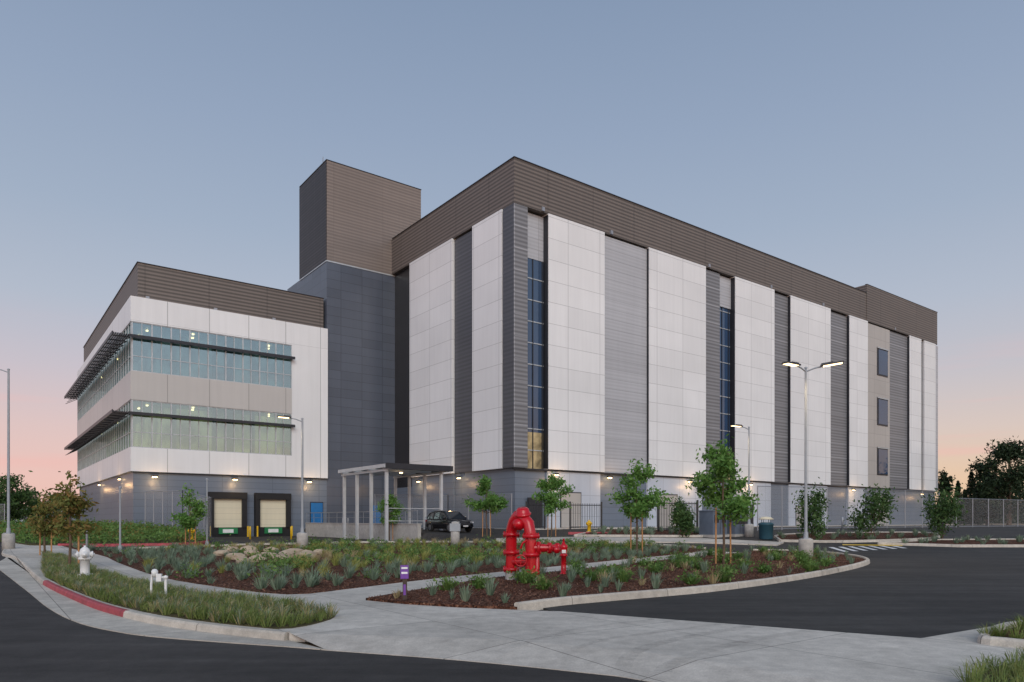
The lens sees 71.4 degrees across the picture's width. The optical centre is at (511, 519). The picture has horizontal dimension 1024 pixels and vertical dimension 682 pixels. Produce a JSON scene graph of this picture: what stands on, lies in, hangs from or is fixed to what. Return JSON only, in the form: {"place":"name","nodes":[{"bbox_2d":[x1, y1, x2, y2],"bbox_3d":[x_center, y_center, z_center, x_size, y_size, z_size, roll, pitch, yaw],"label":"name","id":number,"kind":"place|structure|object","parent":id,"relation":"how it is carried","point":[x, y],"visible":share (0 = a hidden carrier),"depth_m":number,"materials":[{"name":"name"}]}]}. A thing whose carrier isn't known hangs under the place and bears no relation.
{"place":"outdoors","nodes":[
{"label":"outdoors","id":0,"kind":"place"},
{"bbox_2d":[37,549,343,628],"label":"verge grass","id":1,"kind":"structure","parent":0,"point":[116,587],"depth_m":13.86,"materials":[{"name":"plant"}]},
{"bbox_2d":[22,489,64,554],"bbox_3d":[-22.413,0.108,34.262,1.839,3.384,1.936,0,0,-28],"label":"young tree","id":2,"kind":"object","parent":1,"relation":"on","point":[41,530],"visible":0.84,"depth_m":34.25,"materials":[{"name":"green plant"}]},
{"bbox_2d":[44,470,101,563],"bbox_3d":[-15.259,0.035,24.783,1.739,3.531,1.779,0,0,-37],"label":"young tree","id":3,"kind":"object","parent":1,"relation":"on","point":[73,505],"visible":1,"depth_m":24.67,"materials":[{"name":"green plant"}]},
{"bbox_2d":[75,545,94,575],"bbox_3d":[-12.353,1.190,20.608,0.424,0.900,0.424,0,0,16],"label":"fire hydrant","id":4,"kind":"object","parent":1,"relation":"on","point":[84,555],"visible":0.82,"depth_m":20.50,"materials":[{"name":"metal"}]},
{"bbox_2d":[80,472,326,535],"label":"wall","id":5,"kind":"structure","parent":0,"point":[135,486],"depth_m":70.32,"materials":[{"name":"concrete"}]},
{"bbox_2d":[77,296,291,487],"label":"wing","id":6,"kind":"structure","parent":5,"relation":"on","point":[160,313],"depth_m":69.26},
{"bbox_2d":[64,331,129,454],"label":"sunshades","id":7,"kind":"object","parent":6,"relation":"attached to","point":[111,417],"visible":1,"depth_m":74.49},
{"bbox_2d":[77,371,291,441],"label":"wing spandrel","id":8,"kind":"object","parent":6,"relation":"attached to","point":[145,386],"visible":0.57,"depth_m":69.29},
{"bbox_2d":[77,321,291,471],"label":"wing mullions","id":9,"kind":"object","parent":6,"relation":"attached to","point":[130,401],"visible":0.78,"depth_m":69.33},
{"bbox_2d":[107,335,279,408],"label":"interior","id":10,"kind":"object","parent":6,"relation":"on","point":[146,364],"visible":0.21,"depth_m":72.42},
{"bbox_2d":[107,408,279,456],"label":"interior","id":11,"kind":"object","parent":6,"relation":"on","point":[146,427],"visible":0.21,"depth_m":73.15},
{"bbox_2d":[84,263,322,361],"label":"wing screen","id":12,"kind":"object","parent":6,"relation":"on","point":[171,285],"visible":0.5,"depth_m":70.48,"materials":[{"name":"metal"}]},
{"bbox_2d":[83,261,323,347],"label":"wing cap","id":13,"kind":"object","parent":12,"relation":"on","point":[189,272],"visible":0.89,"depth_m":71.45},
{"bbox_2d":[129,334,294,426],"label":"sunshade","id":14,"kind":"object","parent":6,"relation":"attached to","point":[208,346],"visible":1,"depth_m":67.88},
{"bbox_2d":[172,332,254,452],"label":"interior columns","id":15,"kind":"structure","parent":6,"relation":"on","point":[252,415],"depth_m":70.39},
{"bbox_2d":[224,338,232,451],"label":"interior partition","id":16,"kind":"object","parent":6,"relation":"on","point":[229,413],"visible":0.79,"depth_m":70.88,"materials":[{"name":"stone"}]},
{"bbox_2d":[208,492,292,536],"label":"dock doors","id":17,"kind":"structure","parent":5,"relation":"attached to","point":[272,514],"depth_m":70.20,"materials":[{"name":"metal"}]},
{"bbox_2d":[274,323,327,477],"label":"wing pier","id":18,"kind":"structure","parent":0,"point":[310,376],"depth_m":74.43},
{"bbox_2d":[0,542,646,681],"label":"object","id":19,"kind":"structure","parent":0,"point":[40,642],"depth_m":9.10,"materials":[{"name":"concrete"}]},
{"bbox_2d":[0,0,1023,509],"label":"sky","id":20,"kind":"structure","parent":0,"point":[879,144],"materials":[{"name":"blue"}]},
{"bbox_2d":[5,543,1023,681],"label":"sidewalk","id":21,"kind":"structure","parent":0,"point":[838,656],"depth_m":10.57,"materials":[{"name":"concrete"}]},
{"bbox_2d":[0,368,14,550],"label":"street lamp","id":22,"kind":"object","parent":21,"relation":"on","point":[8,539],"visible":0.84,"depth_m":39.78,"materials":[{"name":"metal"}]},
{"bbox_2d":[64,543,702,593],"bbox_3d":[-6.638,1.583,38.928,27.963,0.394,37.783,0,0,-38],"label":"planter bed","id":23,"kind":"object","parent":21,"relation":"on","point":[212,565],"visible":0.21,"depth_m":23.67,"materials":[{"name":"brown soil"}]},
{"bbox_2d":[169,483,209,546],"bbox_3d":[-18.242,-0.208,40.465,2.137,3.797,2.156,0,0,0],"label":"young tree","id":24,"kind":"object","parent":23,"relation":"on","point":[190,520],"visible":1,"depth_m":40.25,"materials":[{"name":"green plant"}]},
{"bbox_2d":[213,545,322,563],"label":"landscape rocks","id":25,"kind":"object","parent":23,"relation":"on","point":[240,556],"visible":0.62,"depth_m":31.32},
{"bbox_2d":[277,415,307,547],"bbox_3d":[-12.388,-2.100,40.251,1.666,7.580,0.615,0,0,-11],"label":"street lamp","id":26,"kind":"object","parent":23,"relation":"on","point":[302,536],"visible":0.86,"depth_m":40.29,"materials":[{"name":"metal"}]},
{"bbox_2d":[72,537,704,589],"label":"sage plants","id":27,"kind":"object","parent":23,"relation":"on","point":[240,570],"visible":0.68,"depth_m":25.51,"materials":[{"name":"green plant"}]},
{"bbox_2d":[76,534,703,580],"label":"green shrubs","id":28,"kind":"object","parent":23,"relation":"on","point":[437,549],"visible":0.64,"depth_m":32.72,"materials":[{"name":"green plant"}]},
{"bbox_2d":[142,537,661,576],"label":"yellow grass plants","id":29,"kind":"object","parent":23,"relation":"on","point":[424,554],"depth_m":32.07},
{"bbox_2d":[231,536,693,576],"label":"straw grass plants","id":30,"kind":"object","parent":23,"relation":"on","point":[326,554],"visible":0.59,"depth_m":33.94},
{"bbox_2d":[605,458,673,554],"bbox_3d":[6.078,-0.606,34.340,3.188,4.811,2.488,0,0,0],"label":"young tree","id":31,"kind":"object","parent":23,"relation":"on","point":[639,506],"visible":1,"depth_m":34.17,"materials":[{"name":"green plant"}]},
{"bbox_2d":[140,550,863,610],"bbox_3d":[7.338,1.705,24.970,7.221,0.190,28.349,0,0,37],"label":"planter bed","id":32,"kind":"object","parent":21,"relation":"on","point":[490,605],"visible":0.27,"depth_m":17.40,"materials":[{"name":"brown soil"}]},
{"bbox_2d":[503,507,560,581],"bbox_3d":[0.526,0.686,19.414,1.562,2.099,1.121,0,0,0],"label":"backflow preventer","id":33,"kind":"object","parent":32,"relation":"on","point":[520,518],"visible":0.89,"depth_m":19.18,"materials":[{"name":"metal"}]},
{"bbox_2d":[389,549,835,597],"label":"straw grass plants","id":34,"kind":"object","parent":32,"relation":"on","point":[639,579],"visible":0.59,"depth_m":18.52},
{"bbox_2d":[425,544,838,590],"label":"green shrubs","id":35,"kind":"object","parent":32,"relation":"on","point":[526,576],"visible":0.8,"depth_m":21.85,"materials":[{"name":"green plant"}]},
{"bbox_2d":[426,544,855,602],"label":"sage plants","id":36,"kind":"object","parent":32,"relation":"on","point":[571,576],"visible":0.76,"depth_m":18.84,"materials":[{"name":"green plant"}]},
{"bbox_2d":[685,433,761,563],"bbox_3d":[7.939,-0.728,26.964,2.694,5.056,2.529,0,0,0],"label":"young tree","id":37,"kind":"object","parent":32,"relation":"on","point":[722,462],"visible":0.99,"depth_m":26.81,"materials":[{"name":"green plant"}]},
{"bbox_2d":[782,360,843,556],"bbox_3d":[13.220,-2.611,31.708,2.897,8.822,1.157,0,0,-7],"label":"street lamp","id":38,"kind":"object","parent":32,"relation":"on","point":[805,542],"visible":0.91,"depth_m":31.91,"materials":[{"name":"metal"}]},
{"bbox_2d":[977,620,1023,648],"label":"planter kerb","id":39,"kind":"structure","parent":21,"relation":"on","point":[984,638],"depth_m":9.64,"materials":[{"name":"concrete"}]},
{"bbox_2d":[993,627,1023,638],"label":"planter bed","id":40,"kind":"object","parent":21,"relation":"on","point":[1007,633],"visible":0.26,"depth_m":10.41,"materials":[{"name":"plant"}]},
{"bbox_2d":[972,613,1023,638],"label":"grass verge tufts","id":41,"kind":"object","parent":40,"relation":"on","point":[998,632],"visible":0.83,"depth_m":10.02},
{"bbox_2d":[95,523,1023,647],"bbox_3d":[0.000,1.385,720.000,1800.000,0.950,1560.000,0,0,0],"label":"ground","id":42,"kind":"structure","parent":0,"point":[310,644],"depth_m":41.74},
{"bbox_2d":[0,473,18,520],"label":"oak tree","id":43,"kind":"object","parent":42,"relation":"on","point":[4,498],"visible":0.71,"depth_m":105.81,"materials":[{"name":"green plant"}]},
{"bbox_2d":[0,470,39,521],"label":"oak tree","id":44,"kind":"object","parent":42,"relation":"on","point":[20,494],"visible":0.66,"depth_m":109.98,"materials":[{"name":"green plant"}]},
{"bbox_2d":[1,549,46,584],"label":"street kerb","id":45,"kind":"structure","parent":42,"relation":"on","point":[38,577],"depth_m":25.79,"materials":[{"name":"concrete"}]},
{"bbox_2d":[43,580,126,616],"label":"red kerb","id":46,"kind":"structure","parent":42,"relation":"on","point":[97,605],"depth_m":15.20,"materials":[{"name":"paint"}]},
{"bbox_2d":[0,557,326,650],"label":"gutter","id":47,"kind":"object","parent":42,"relation":"on","point":[17,572],"visible":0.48,"depth_m":12.66,"materials":[{"name":"concrete"}]},
{"bbox_2d":[123,610,289,640],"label":"street kerb","id":48,"kind":"structure","parent":42,"relation":"on","point":[215,628],"depth_m":11.48,"materials":[{"name":"concrete"}]},
{"bbox_2d":[287,261,394,522],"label":"slate body","id":49,"kind":"object","parent":42,"relation":"on","point":[359,314],"visible":0.5,"depth_m":78.02,"materials":[{"name":"metal"}]},
{"bbox_2d":[310,502,380,522],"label":"blue door","id":50,"kind":"structure","parent":49,"relation":"attached to","point":[315,507],"depth_m":75.04,"materials":[{"name":"paint"}]},
{"bbox_2d":[324,160,420,275],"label":"tower front","id":51,"kind":"structure","parent":49,"relation":"on","point":[370,217],"depth_m":78.50,"materials":[{"name":"metal"}]},
{"bbox_2d":[299,161,326,279],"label":"tower side","id":52,"kind":"structure","parent":51,"relation":"attached to","point":[312,221],"depth_m":78.66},
{"bbox_2d":[305,510,421,539],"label":"retaining wall","id":53,"kind":"structure","parent":42,"relation":"on","point":[400,530],"depth_m":62.00,"materials":[{"name":"concrete"}]},
{"bbox_2d":[291,633,834,681],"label":"driveway apron","id":54,"kind":"object","parent":42,"relation":"on","point":[643,666],"visible":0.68,"depth_m":9.16,"materials":[{"name":"concrete"}]},
{"bbox_2d":[412,471,864,527],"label":"ground light panels","id":55,"kind":"object","parent":42,"relation":"on","point":[587,485],"visible":0.43,"depth_m":74.14,"materials":[{"name":"metal"}]},
{"bbox_2d":[397,468,934,527],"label":"ground wall","id":56,"kind":"structure","parent":42,"relation":"on","point":[520,485],"depth_m":69.86,"materials":[{"name":"metal"}]},
{"bbox_2d":[503,203,520,467],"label":"corner column side","id":57,"kind":"structure","parent":56,"relation":"on","point":[508,336],"depth_m":62.63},
{"bbox_2d":[514,203,527,467],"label":"corner column","id":58,"kind":"structure","parent":56,"relation":"on","point":[521,336],"depth_m":62.43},
{"bbox_2d":[527,492,888,527],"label":"ground doors","id":59,"kind":"structure","parent":56,"relation":"in","point":[574,497],"depth_m":66.53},
{"bbox_2d":[512,468,926,490],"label":"soffit trim","id":60,"kind":"structure","parent":56,"relation":"attached to","point":[691,478],"depth_m":74.65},
{"bbox_2d":[657,500,698,531],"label":"metal gate","id":61,"kind":"structure","parent":42,"relation":"on","point":[697,514],"depth_m":55.54,"materials":[{"name":"black metal"}]},
{"bbox_2d":[757,486,939,530],"bbox_3d":[31.575,-0.976,65.000,27.151,3.849,0.090,0,0,-31],"label":"chain link fence","id":62,"kind":"object","parent":42,"relation":"on","point":[827,520],"visible":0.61,"depth_m":63.51,"materials":[{"name":"metal"}]},
{"bbox_2d":[936,467,955,524],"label":"oak tree","id":63,"kind":"object","parent":42,"relation":"on","point":[944,479],"visible":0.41,"depth_m":121.49,"materials":[{"name":"green plant"}]},
{"bbox_2d":[957,457,1013,524],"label":"oak tree","id":64,"kind":"object","parent":42,"relation":"on","point":[979,478],"visible":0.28,"depth_m":117.67,"materials":[{"name":"green plant"}]},
{"bbox_2d":[960,436,1023,524],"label":"oak tree","id":65,"kind":"object","parent":42,"relation":"on","point":[1008,452],"visible":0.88,"depth_m":111.16,"materials":[{"name":"green plant"}]},
{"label":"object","id":66,"kind":"object","parent":42,"relation":"on","visible":0},
{"bbox_2d":[395,231,505,487],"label":"recess panels side","id":67,"kind":"object","parent":66,"relation":"attached to","point":[463,353],"visible":0.59,"depth_m":69.80,"materials":[{"name":"metal"}]},
{"bbox_2d":[392,157,936,344],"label":"roof screen","id":68,"kind":"object","parent":66,"relation":"on","point":[534,189],"visible":0.26,"depth_m":74.53,"materials":[{"name":"metal"}]},
{"bbox_2d":[392,156,937,312],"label":"roof cap","id":69,"kind":"object","parent":68,"relation":"on","point":[637,204],"visible":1,"depth_m":73.60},
{"bbox_2d":[409,209,935,490],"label":"white panels","id":70,"kind":"object","parent":66,"relation":"attached to","point":[576,353],"visible":0.77,"depth_m":74.16,"materials":[{"name":"metal"}]},
{"bbox_2d":[528,213,937,490],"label":"recess panels","id":71,"kind":"object","parent":66,"relation":"attached to","point":[625,352],"visible":0.59,"depth_m":79.34,"materials":[{"name":"metal"}]},
{"bbox_2d":[528,259,729,478],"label":"curtain mullions","id":72,"kind":"object","parent":71,"relation":"hanging from","point":[721,379],"visible":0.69,"depth_m":64.79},
{"bbox_2d":[528,432,729,479],"bbox_3d":[12.964,-3.800,72.655,30.180,8.200,0.098,0,0,-37],"label":"lobby glass","id":73,"kind":"object","parent":72,"relation":"attached to","point":[537,455],"visible":0.21,"depth_m":64.42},
{"bbox_2d":[528,258,729,450],"bbox_3d":[12.965,-16.000,72.654,30.180,16.200,0.100,0,0,-37],"label":"curtain glass","id":74,"kind":"object","parent":72,"relation":"in","point":[537,349],"visible":0.61,"depth_m":64.62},
{"bbox_2d":[543,215,908,488],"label":"panel returns","id":75,"kind":"object","parent":71,"relation":"attached to","point":[545,353],"visible":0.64,"depth_m":81.09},
{"bbox_2d":[877,347,888,475],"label":"strip window frames","id":76,"kind":"structure","parent":71,"relation":"attached to","point":[878,398],"depth_m":101.37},
{"bbox_2d":[879,349,887,473],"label":"strip windows","id":77,"kind":"structure","parent":76,"relation":"in","point":[883,412],"depth_m":102.19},
{"bbox_2d":[102,525,1023,637],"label":"driveway road","id":78,"kind":"structure","parent":0,"point":[918,591],"depth_m":16.53,"materials":[{"name":"asphalt"}]},
{"bbox_2d":[0,529,204,544],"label":"hedge bed","id":79,"kind":"object","parent":78,"relation":"on","point":[34,543],"visible":0.12,"depth_m":44.61,"materials":[{"name":"plant"}]},
{"bbox_2d":[0,517,211,544],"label":"hedge plants","id":80,"kind":"object","parent":79,"relation":"on","point":[129,532],"visible":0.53,"depth_m":46.91,"materials":[{"name":"green plant"}]},
{"bbox_2d":[145,490,211,536],"bbox_3d":[-28.323,-0.419,59.959,3.532,4.150,11.196,0,0,-34],"label":"chain link fence","id":81,"kind":"object","parent":79,"relation":"on","point":[172,509],"visible":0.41,"depth_m":58.36,"materials":[{"name":"metal"}]},
{"bbox_2d":[58,539,208,546],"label":"red kerb","id":82,"kind":"structure","parent":78,"relation":"on","point":[144,544],"depth_m":42.25,"materials":[{"name":"paint"}]},
{"bbox_2d":[377,490,404,540],"bbox_3d":[-9.788,-0.341,57.007,2.132,4.122,2.143,0,0,43],"label":"young tree","id":83,"kind":"object","parent":78,"relation":"on","point":[392,500],"visible":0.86,"depth_m":56.91,"materials":[{"name":"green plant"}]},
{"bbox_2d":[338,463,452,539],"bbox_3d":[-10.061,-1.380,60.733,6.220,6.160,9.000,0,0,-37],"label":"entrance canopy","id":84,"kind":"object","parent":78,"relation":"on","point":[398,470],"visible":0.89,"depth_m":59.06,"materials":[{"name":"metal"}]},
{"bbox_2d":[134,541,705,549],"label":"planter kerb","id":85,"kind":"structure","parent":78,"relation":"on","point":[427,542],"depth_m":43.19,"materials":[{"name":"concrete"}]},
{"bbox_2d":[374,493,511,528],"bbox_3d":[-5.757,-0.708,63.304,12.332,3.184,3.360,0,0,10],"label":"chain link fence","id":86,"kind":"object","parent":78,"relation":"on","point":[375,503],"visible":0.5,"depth_m":63.41,"materials":[{"name":"metal"}]},
{"bbox_2d":[426,510,473,531],"bbox_3d":[-4.958,0.089,56.349,2.180,1.709,4.780,0,0,-37],"label":"parked car","id":87,"kind":"object","parent":78,"relation":"on","point":[439,519],"visible":0.84,"depth_m":55.71,"materials":[{"name":"black paint"}]},
{"bbox_2d":[461,474,508,536],"bbox_3d":[-1.595,-1.084,50.545,3.135,4.680,3.000,0,0,42],"label":"young tree","id":88,"kind":"object","parent":78,"relation":"on","point":[493,502],"visible":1,"depth_m":50.33,"materials":[{"name":"green plant"}]},
{"bbox_2d":[531,471,574,536],"bbox_3d":[2.780,-1.107,50.579,2.748,4.726,2.872,0,0,-28],"label":"young tree","id":89,"kind":"object","parent":78,"relation":"on","point":[550,498],"visible":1,"depth_m":50.28,"materials":[{"name":"green plant"}]},
{"bbox_2d":[569,501,601,529],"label":"metal gate","id":90,"kind":"structure","parent":78,"relation":"on","point":[587,505],"depth_m":60.37,"materials":[{"name":"black metal"}]},
{"bbox_2d":[574,528,702,536],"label":"planter kerb","id":91,"kind":"structure","parent":78,"relation":"on","point":[582,534],"depth_m":50.12,"materials":[{"name":"concrete"}]},
{"bbox_2d":[585,529,698,534],"bbox_3d":[10.031,1.016,53.513,8.572,0.522,9.435,0,0,19],"label":"planter bed","id":92,"kind":"object","parent":78,"relation":"on","point":[614,531],"visible":0.29,"depth_m":52.55,"materials":[{"name":"brown soil"}]},
{"bbox_2d":[588,525,698,534],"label":"sage plants","id":93,"kind":"object","parent":92,"relation":"on","point":[626,529],"visible":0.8,"depth_m":52.84,"materials":[{"name":"green plant"}]},
{"bbox_2d":[668,496,696,537],"bbox_3d":[11.951,-0.241,49.851,2.018,3.036,1.810,0,0,0],"label":"shrub","id":94,"kind":"object","parent":78,"relation":"on","point":[683,518],"visible":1,"depth_m":49.64,"materials":[{"name":"green plant"}]},
{"bbox_2d":[514,549,869,609],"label":"planter kerb","id":95,"kind":"structure","parent":78,"relation":"on","point":[539,604],"depth_m":16.37,"materials":[{"name":"concrete"}]},
{"bbox_2d":[698,510,728,537],"bbox_3d":[14.244,0.291,50.454,1.800,1.930,1.400,0,0,-37],"label":"utility cabinet","id":96,"kind":"object","parent":78,"relation":"on","point":[706,523],"visible":0.75,"depth_m":49.93,"materials":[{"name":"metal"}]},
{"bbox_2d":[727,514,745,536],"bbox_3d":[15.980,0.385,51.126,1.400,1.680,1.100,0,0,-37],"label":"utility cabinet","id":97,"kind":"object","parent":78,"relation":"on","point":[737,530],"visible":0.41,"depth_m":50.66,"materials":[{"name":"metal"}]},
{"bbox_2d":[730,424,753,536],"bbox_3d":[16.223,-2.736,50.342,1.766,7.983,0.616,0,0,-11],"label":"street lamp","id":98,"kind":"object","parent":78,"relation":"on","point":[748,529],"visible":0.8,"depth_m":50.38,"materials":[{"name":"metal"}]},
{"bbox_2d":[758,517,773,538],"bbox_3d":[17.098,0.540,47.953,1.000,1.530,1.000,0,0,0],"label":"trash can","id":99,"kind":"object","parent":78,"relation":"on","point":[765,530],"visible":1,"depth_m":47.58,"materials":[{"name":"teal plastic"}]},
{"bbox_2d":[774,532,939,542],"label":"planter kerb","id":100,"kind":"structure","parent":78,"relation":"on","point":[834,541],"depth_m":45.59,"materials":[{"name":"concrete"}]},
{"bbox_2d":[777,533,937,539],"bbox_3d":[24.136,1.222,49.491,15.362,0.553,7.054,0,0,-15],"label":"planter bed","id":101,"kind":"object","parent":78,"relation":"on","point":[845,536],"visible":0.48,"depth_m":49.37,"materials":[{"name":"brown soil"}]},
{"bbox_2d":[791,477,831,539],"bbox_3d":[19.491,-0.708,46.296,2.355,4.238,2.515,0,0,-35],"label":"shrub","id":102,"kind":"object","parent":101,"relation":"on","point":[815,509],"visible":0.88,"depth_m":46.08,"materials":[{"name":"green plant"}]},
{"bbox_2d":[775,529,937,539],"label":"sage plants","id":103,"kind":"object","parent":101,"relation":"on","point":[891,532],"visible":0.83,"depth_m":49.47,"materials":[{"name":"green plant"}]},
{"bbox_2d":[843,483,898,538],"bbox_3d":[23.466,-0.514,46.200,3.211,3.759,2.906,0,0,0],"label":"shrub","id":104,"kind":"object","parent":101,"relation":"on","point":[876,499],"visible":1,"depth_m":45.99,"materials":[{"name":"green plant"}]},
{"bbox_2d":[917,479,968,538],"bbox_3d":[28.390,-0.662,46.683,2.772,3.999,3.152,0,0,-31],"label":"shrub","id":105,"kind":"object","parent":78,"relation":"on","point":[948,501],"visible":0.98,"depth_m":46.50,"materials":[{"name":"green plant"}]},
{"bbox_2d":[877,538,1023,546],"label":"planter kerb","id":106,"kind":"structure","parent":78,"relation":"on","point":[950,545],"depth_m":41.89,"materials":[{"name":"concrete"}]},
{"bbox_2d":[896,540,1023,543],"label":"planter bed","id":107,"kind":"object","parent":106,"relation":"in","point":[971,542],"visible":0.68,"depth_m":44.00,"materials":[{"name":"brown plant"}]},
{"bbox_2d":[901,534,1023,543],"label":"sage plants","id":108,"kind":"object","parent":107,"relation":"on","point":[935,538],"visible":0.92,"depth_m":43.69,"materials":[{"name":"green plant"}]},
{"bbox_2d":[940,498,1023,526],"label":"chain link fence","id":109,"kind":"object","parent":78,"relation":"on","point":[987,515],"visible":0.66,"depth_m":77.37,"materials":[{"name":"metal"}]},
{"bbox_2d":[496,537,783,545],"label":"sidewalk","id":110,"kind":"structure","parent":0,"point":[696,540],"depth_m":45.84,"materials":[{"name":"concrete"}]},
{"bbox_2d":[495,525,904,529],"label":"sidewalk","id":111,"kind":"structure","parent":0,"point":[671,527],"depth_m":67.85,"materials":[{"name":"concrete"}]},
{"bbox_2d":[935,641,1023,681],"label":"verge grass","id":112,"kind":"structure","parent":0,"point":[1018,670],"depth_m":7.51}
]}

